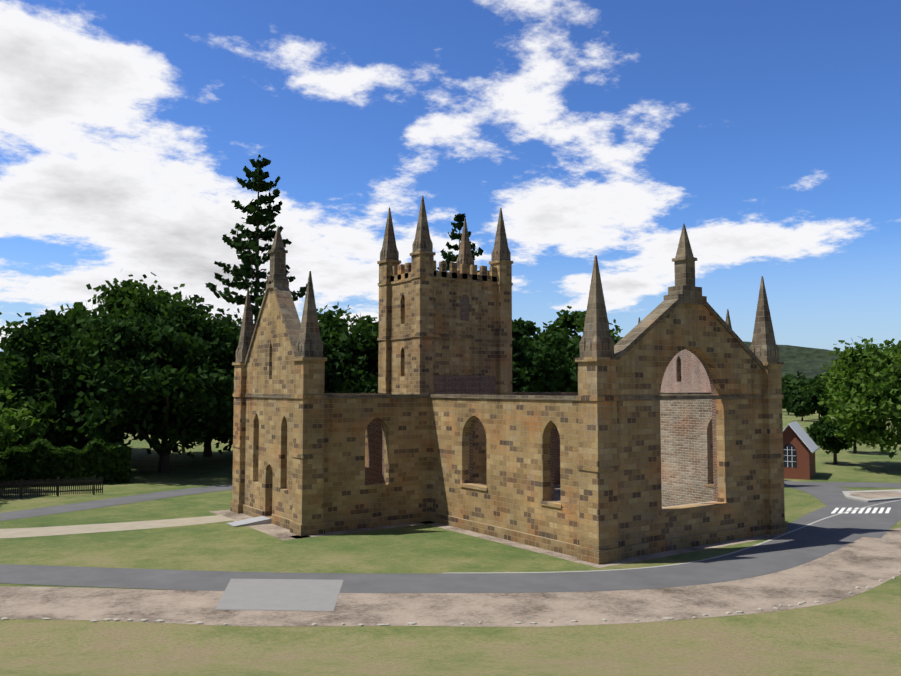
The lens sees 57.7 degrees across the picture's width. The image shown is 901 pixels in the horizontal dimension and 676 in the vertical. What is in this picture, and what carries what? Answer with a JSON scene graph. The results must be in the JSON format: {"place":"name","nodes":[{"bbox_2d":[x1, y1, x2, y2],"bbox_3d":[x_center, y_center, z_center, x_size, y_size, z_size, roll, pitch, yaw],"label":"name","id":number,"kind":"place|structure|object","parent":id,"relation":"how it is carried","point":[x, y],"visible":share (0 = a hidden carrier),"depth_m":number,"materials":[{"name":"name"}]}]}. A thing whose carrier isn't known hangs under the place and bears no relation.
{"place":"outdoors","nodes":[
{"label":"outdoors","id":0,"kind":"place"},
{"bbox_2d":[0,484,231,520],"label":"road","id":1,"kind":"structure","parent":0,"point":[80,506],"depth_m":56.20,"materials":[{"name":"grey asphalt"}]},
{"bbox_2d":[0,530,860,592],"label":"road","id":2,"kind":"structure","parent":0,"point":[791,550],"depth_m":34.24,"materials":[{"name":"grey asphalt"}]},
{"bbox_2d":[216,579,342,610],"bbox_3d":[-6.611,9.808,31.377,4.667,0.001,5.197,0,-3,-3],"label":"pavement patch","id":3,"kind":"object","parent":2,"relation":"on","point":[286,594],"visible":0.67,"depth_m":31.10,"materials":[{"name":"concrete"}]},
{"bbox_2d":[453,500,898,572],"bbox_3d":[23.531,10.849,48.785,55.237,0.001,5.288,2,-4,-34],"label":"road edge","id":4,"kind":"object","parent":2,"relation":"on","point":[685,562],"visible":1,"depth_m":37.58,"materials":[{"name":"concrete"}]},
{"bbox_2d":[0,409,900,675],"bbox_3d":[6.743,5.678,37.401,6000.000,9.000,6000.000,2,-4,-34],"label":"ground","id":5,"kind":"structure","parent":0,"point":[858,634],"depth_m":27.02,"materials":[{"name":"green plant"}]},
{"bbox_2d":[0,402,21,475],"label":"tree","id":6,"kind":"object","parent":5,"relation":"on","point":[8,423],"visible":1,"depth_m":61.19,"materials":[{"name":"green plant"}]},
{"bbox_2d":[0,381,68,451],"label":"tree","id":7,"kind":"object","parent":5,"relation":"on","point":[29,430],"visible":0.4,"depth_m":69.61,"materials":[{"name":"green plant"}]},
{"bbox_2d":[0,476,102,497],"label":"fence","id":8,"kind":"object","parent":5,"relation":"on","point":[57,491],"visible":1,"depth_m":59.41,"materials":[{"name":"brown wood"}]},
{"bbox_2d":[0,438,131,487],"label":"hedge","id":9,"kind":"object","parent":5,"relation":"on","point":[109,463],"visible":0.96,"depth_m":66.18,"materials":[{"name":"green plant"}]},
{"bbox_2d":[0,302,170,449],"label":"tree","id":10,"kind":"object","parent":5,"relation":"on","point":[30,364],"visible":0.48,"depth_m":73.52,"materials":[{"name":"green plant"}]},
{"bbox_2d":[0,270,211,439],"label":"tree","id":11,"kind":"object","parent":5,"relation":"on","point":[132,299],"visible":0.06,"depth_m":88.00,"materials":[{"name":"green plant"}]},
{"bbox_2d":[0,515,233,537],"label":"path to door","id":12,"kind":"structure","parent":5,"relation":"on","point":[49,531],"depth_m":46.22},
{"bbox_2d":[42,295,255,472],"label":"tree","id":13,"kind":"object","parent":5,"relation":"on","point":[140,360],"visible":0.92,"depth_m":70.95,"materials":[{"name":"green plant"}]},
{"bbox_2d":[179,335,237,456],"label":"tree","id":14,"kind":"object","parent":5,"relation":"on","point":[207,451],"depth_m":93.05,"materials":[{"name":"green plant"}]},
{"bbox_2d":[227,516,270,526],"bbox_3d":[-11.718,10.645,47.543,2.200,0.260,1.300,2,-4,-34],"label":"ramp door","id":15,"kind":"structure","parent":5,"relation":"on","point":[257,520],"depth_m":47.40,"materials":[{"name":"white concrete"}]},
{"bbox_2d":[178,154,337,374],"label":"norfolk pine","id":16,"kind":"object","parent":5,"relation":"on","point":[260,216],"visible":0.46,"depth_m":83.02,"materials":[{"name":"green plant"}]},
{"bbox_2d":[316,302,378,388],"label":"tree","id":17,"kind":"object","parent":5,"relation":"on","point":[362,322],"depth_m":116.85,"materials":[{"name":"green plant"}]},
{"bbox_2d":[318,310,378,392],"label":"tree","id":18,"kind":"object","parent":5,"relation":"on","point":[355,368],"visible":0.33,"depth_m":90.65,"materials":[{"name":"green plant"}]},
{"bbox_2d":[0,527,900,626],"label":"dirt strip","id":19,"kind":"object","parent":5,"relation":"on","point":[862,563],"visible":0.75,"depth_m":30.13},
{"bbox_2d":[1,570,900,625],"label":"kerb stones","id":20,"kind":"object","parent":5,"relation":"on","point":[360,624],"visible":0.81,"depth_m":27.76,"materials":[{"name":"beige stone"}]},
{"bbox_2d":[436,213,521,368],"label":"norfolk pine","id":21,"kind":"object","parent":5,"relation":"on","point":[459,218],"visible":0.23,"depth_m":100.25,"materials":[{"name":"green plant"}]},
{"bbox_2d":[209,484,789,567],"bbox_3d":[7.944,11.093,52.558,38.900,0.006,25.900,2,-4,-34],"label":"dirt border","id":22,"kind":"object","parent":5,"relation":"on","point":[279,532],"visible":0.25,"depth_m":43.15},
{"bbox_2d":[230,195,787,564],"bbox_3d":[8.556,0.621,53.709,38.100,21.050,25.115,2,-4,-34],"label":"church ruin","id":23,"kind":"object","parent":5,"relation":"on","point":[300,447],"visible":0.98,"depth_m":44.63,"materials":[{"name":"brown stone"}]},
{"bbox_2d":[365,294,717,507],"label":"interior walls","id":24,"kind":"structure","parent":23,"relation":"attached to","point":[685,425],"depth_m":49.82,"materials":[{"name":"beige brick"}]},
{"bbox_2d":[512,317,580,391],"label":"tree","id":25,"kind":"object","parent":5,"relation":"on","point":[548,368],"visible":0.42,"depth_m":99.20,"materials":[{"name":"green plant"}]},
{"bbox_2d":[512,306,621,368],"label":"tree","id":26,"kind":"object","parent":5,"relation":"on","point":[575,320],"visible":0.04,"depth_m":122.59,"materials":[{"name":"green plant"}]},
{"bbox_2d":[782,384,801,414],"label":"tree","id":27,"kind":"object","parent":5,"relation":"on","point":[787,389],"visible":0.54,"depth_m":229.47,"materials":[{"name":"green plant"}]},
{"bbox_2d":[783,421,818,479],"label":"red cottage","id":28,"kind":"structure","parent":5,"relation":"on","point":[800,447],"depth_m":70.82,"materials":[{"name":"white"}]},
{"bbox_2d":[785,388,818,420],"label":"tree","id":29,"kind":"object","parent":5,"relation":"on","point":[799,403],"visible":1,"depth_m":190.10,"materials":[{"name":"green plant"}]},
{"bbox_2d":[781,371,832,389],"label":"tree line","id":30,"kind":"object","parent":5,"relation":"on","point":[794,381],"visible":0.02,"depth_m":336.34,"materials":[{"name":"green plant"}]},
{"bbox_2d":[799,384,829,418],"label":"tree","id":31,"kind":"object","parent":5,"relation":"on","point":[818,390],"visible":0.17,"depth_m":200.31,"materials":[{"name":"green plant"}]},
{"bbox_2d":[809,379,831,389],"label":"tree","id":32,"kind":"object","parent":5,"relation":"on","point":[818,381],"visible":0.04,"depth_m":261.78,"materials":[{"name":"green plant"}]},
{"bbox_2d":[814,393,835,416],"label":"tree","id":33,"kind":"object","parent":5,"relation":"on","point":[819,397],"visible":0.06,"depth_m":186.35,"materials":[{"name":"green plant"}]},
{"bbox_2d":[805,416,856,463],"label":"tree","id":34,"kind":"object","parent":5,"relation":"on","point":[821,435],"visible":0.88,"depth_m":83.37,"materials":[{"name":"green plant"}]},
{"bbox_2d":[787,499,900,537],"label":"road","id":35,"kind":"structure","parent":5,"relation":"on","point":[872,526],"depth_m":47.54,"materials":[{"name":"grey asphalt"}]},
{"bbox_2d":[832,418,881,452],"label":"tree","id":36,"kind":"object","parent":5,"relation":"on","point":[855,449],"depth_m":98.53,"materials":[{"name":"green plant"}]},
{"bbox_2d":[817,336,900,458],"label":"tree","id":37,"kind":"object","parent":5,"relation":"on","point":[865,391],"visible":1,"depth_m":76.18,"materials":[{"name":"green plant"}]},
{"bbox_2d":[842,489,900,501],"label":"curb","id":38,"kind":"structure","parent":5,"relation":"on","point":[847,494],"depth_m":57.87,"materials":[{"name":"concrete"}]},
{"bbox_2d":[0,0,900,351],"label":"sky","id":39,"kind":"structure","parent":0,"point":[770,130],"materials":[{"name":"blue"}]},
{"bbox_2d":[570,337,871,358],"bbox_3d":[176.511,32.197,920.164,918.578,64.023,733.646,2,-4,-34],"label":"hill","id":40,"kind":"structure","parent":0,"point":[789,352],"depth_m":876.42,"materials":[{"name":"green plant"}]},
{"bbox_2d":[779,357,886,377],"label":"hill","id":41,"kind":"structure","parent":0,"point":[811,367],"depth_m":567.20,"materials":[{"name":"green plant"}]},
{"bbox_2d":[784,481,900,515],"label":"road","id":42,"kind":"structure","parent":0,"point":[831,498],"depth_m":56.68,"materials":[{"name":"grey asphalt"}]},
{"bbox_2d":[832,508,890,512],"bbox_3d":[26.420,11.078,52.552,5.239,0.001,2.409,0,-3,-2],"label":"zebra crossing","id":43,"kind":"object","parent":42,"relation":"on","point":[861,510],"visible":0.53,"depth_m":52.52,"materials":[{"name":"white paint"}]},
{"bbox_2d":[787,482,900,487],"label":"road","id":44,"kind":"structure","parent":0,"point":[846,484],"depth_m":66.57,"materials":[{"name":"grey asphalt"}]},
{"bbox_2d":[849,491,900,498],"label":"island gravel","id":45,"kind":"structure","parent":0,"point":[880,494],"depth_m":59.45,"materials":[{"name":"beige gravel"}]}
]}

